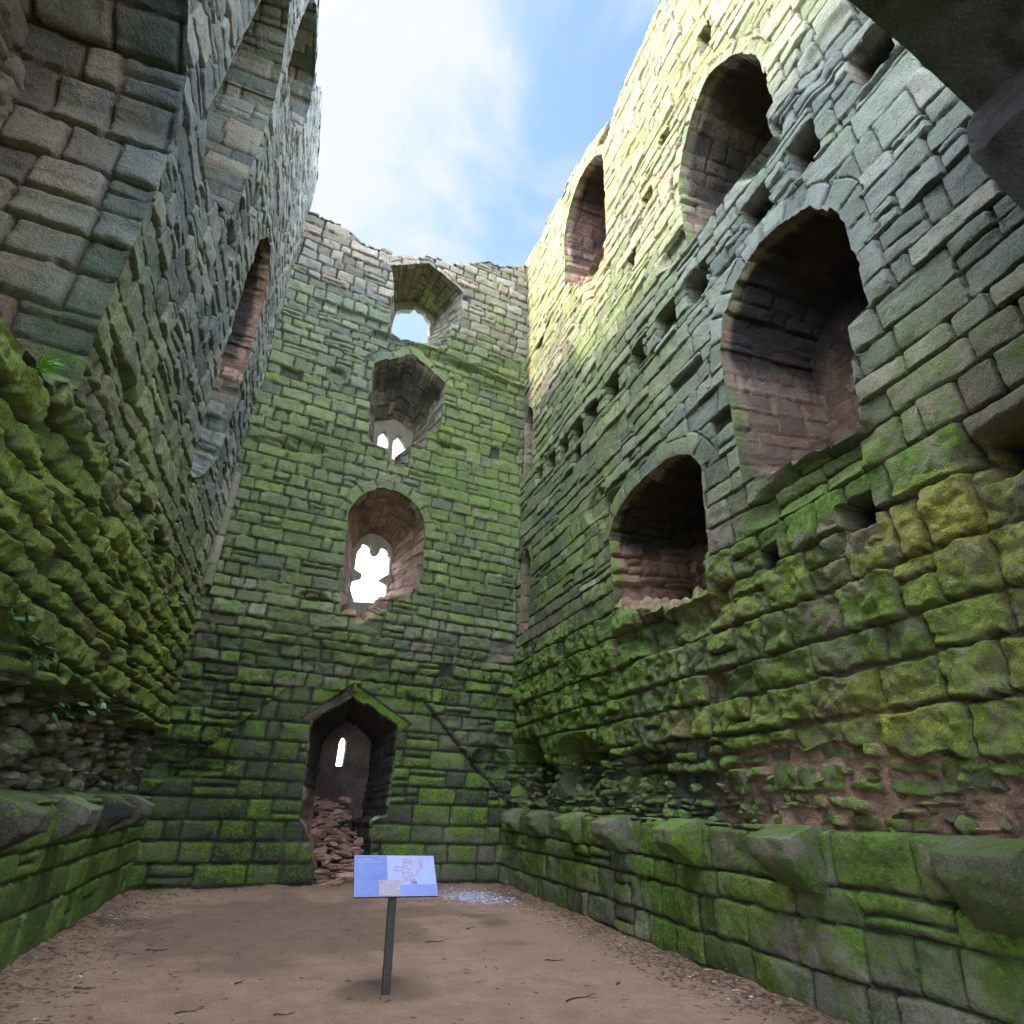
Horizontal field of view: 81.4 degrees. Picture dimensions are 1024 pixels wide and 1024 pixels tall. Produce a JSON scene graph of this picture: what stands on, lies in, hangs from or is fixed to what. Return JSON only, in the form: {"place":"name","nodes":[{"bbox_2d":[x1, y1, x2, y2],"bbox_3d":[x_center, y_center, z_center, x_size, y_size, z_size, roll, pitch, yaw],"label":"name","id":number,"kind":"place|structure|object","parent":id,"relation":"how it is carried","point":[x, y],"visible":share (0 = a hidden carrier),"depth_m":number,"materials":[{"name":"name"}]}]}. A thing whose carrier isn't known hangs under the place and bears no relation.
{"place":"outdoors","nodes":[
{"label":"outdoors","id":0,"kind":"place"},
{"bbox_2d":[0,878,846,1023],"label":"ground","id":1,"kind":"structure","parent":0,"point":[156,996],"depth_m":5.85,"materials":[{"name":"brown soil"}]},
{"bbox_2d":[74,986,96,988],"bbox_3d":[-3.572,3.981,4.977,0.178,0.018,0.037,8,-27,-11],"label":"fallen twig","id":2,"kind":"object","parent":1,"relation":"on","point":[84,988],"visible":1,"depth_m":4.97,"materials":[{"name":"brown wood"}]},
{"bbox_2d":[175,1008,201,1013],"bbox_3d":[-2.465,3.826,4.553,0.200,0.016,0.067,21,-32,-33],"label":"fallen twig","id":3,"kind":"object","parent":1,"relation":"on","point":[186,1011],"visible":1,"depth_m":4.55,"materials":[{"name":"brown wood"}]},
{"bbox_2d":[353,855,437,994],"bbox_3d":[-1.100,3.745,5.388,0.775,1.083,0.267,12,-28,-20],"label":"information board","id":4,"kind":"object","parent":1,"relation":"on","point":[392,878],"visible":0.98,"depth_m":5.49,"materials":[{"name":"paint"}]},
{"bbox_2d":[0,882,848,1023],"bbox_3d":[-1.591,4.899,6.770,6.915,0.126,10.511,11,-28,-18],"label":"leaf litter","id":5,"kind":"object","parent":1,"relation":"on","point":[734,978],"visible":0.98,"depth_m":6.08,"materials":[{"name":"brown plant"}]},
{"bbox_2d":[566,993,595,1001],"bbox_3d":[0.628,4.276,5.233,0.418,0.024,0.094,23,-33,-36],"label":"fallen twig","id":6,"kind":"object","parent":1,"relation":"on","point":[567,1000],"visible":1,"depth_m":5.23,"materials":[{"name":"brown wood"}]},
{"bbox_2d":[250,0,659,765],"label":"sky","id":7,"kind":"structure","parent":0,"point":[452,131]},
{"bbox_2d":[437,887,531,908],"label":"white gravel","id":8,"kind":"structure","parent":0,"point":[473,894],"depth_m":10.61,"materials":[{"name":"white gravel"}]},
{"bbox_3d":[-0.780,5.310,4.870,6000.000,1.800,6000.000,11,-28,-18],"label":"terrain","id":9,"kind":"structure","parent":0,"visible":0},
{"bbox_2d":[0,0,322,971],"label":"stone wall","id":10,"kind":"structure","parent":9,"relation":"on","point":[158,170],"depth_m":6.15,"materials":[{"name":"stone"}]},
{"bbox_2d":[0,591,42,636],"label":"ivy sprig","id":11,"kind":"object","parent":10,"relation":"attached to","point":[25,618],"visible":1,"depth_m":4.39,"materials":[{"name":"green plant"}]},
{"bbox_2d":[16,633,59,672],"bbox_3d":[-3.830,1.173,4.860,0.258,0.265,0.441,11,-28,-18],"label":"ivy sprig","id":12,"kind":"object","parent":10,"relation":"attached to","point":[35,663],"visible":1,"depth_m":4.83,"materials":[{"name":"green plant"}]},
{"bbox_2d":[36,350,68,377],"bbox_3d":[-3.220,-1.047,4.199,0.168,0.204,0.309,11,-28,-18],"label":"grass tuft","id":13,"kind":"object","parent":10,"relation":"attached to","point":[41,365],"visible":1,"depth_m":4.15,"materials":[{"name":"green plant"}]},
{"bbox_2d":[52,702,95,727],"bbox_3d":[-4.276,1.979,5.785,0.212,0.264,0.585,1,-26,2],"label":"ivy sprig","id":14,"kind":"object","parent":10,"relation":"attached to","point":[64,710],"visible":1,"depth_m":5.77,"materials":[{"name":"green plant"}]},
{"bbox_2d":[93,694,115,711],"bbox_3d":[-4.638,2.166,6.761,0.219,0.189,0.577,11,-28,-18],"label":"ivy sprig","id":15,"kind":"object","parent":10,"relation":"attached to","point":[100,704],"visible":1,"depth_m":6.75,"materials":[{"name":"green plant"}]},
{"bbox_2d":[126,210,528,891],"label":"stone wall","id":16,"kind":"structure","parent":9,"relation":"on","point":[298,664],"depth_m":13.35,"materials":[{"name":"stone"}]},
{"bbox_2d":[300,696,397,885],"bbox_3d":[-3.584,5.875,12.434,1.817,3.646,2.109,11,-28,-18],"label":"doorway","id":17,"kind":"structure","parent":16,"relation":"in","point":[340,804],"depth_m":12.73,"materials":[{"name":"stone"}]},
{"bbox_2d":[499,0,1023,1023],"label":"stone wall","id":18,"kind":"structure","parent":9,"relation":"on","point":[767,696],"depth_m":6.93,"materials":[{"name":"stone"}]},
{"bbox_2d":[848,0,1023,210],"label":"stone archway","id":19,"kind":"object","parent":9,"relation":"on","point":[969,54],"visible":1,"depth_m":3.30,"materials":[{"name":"stone"}]}
]}

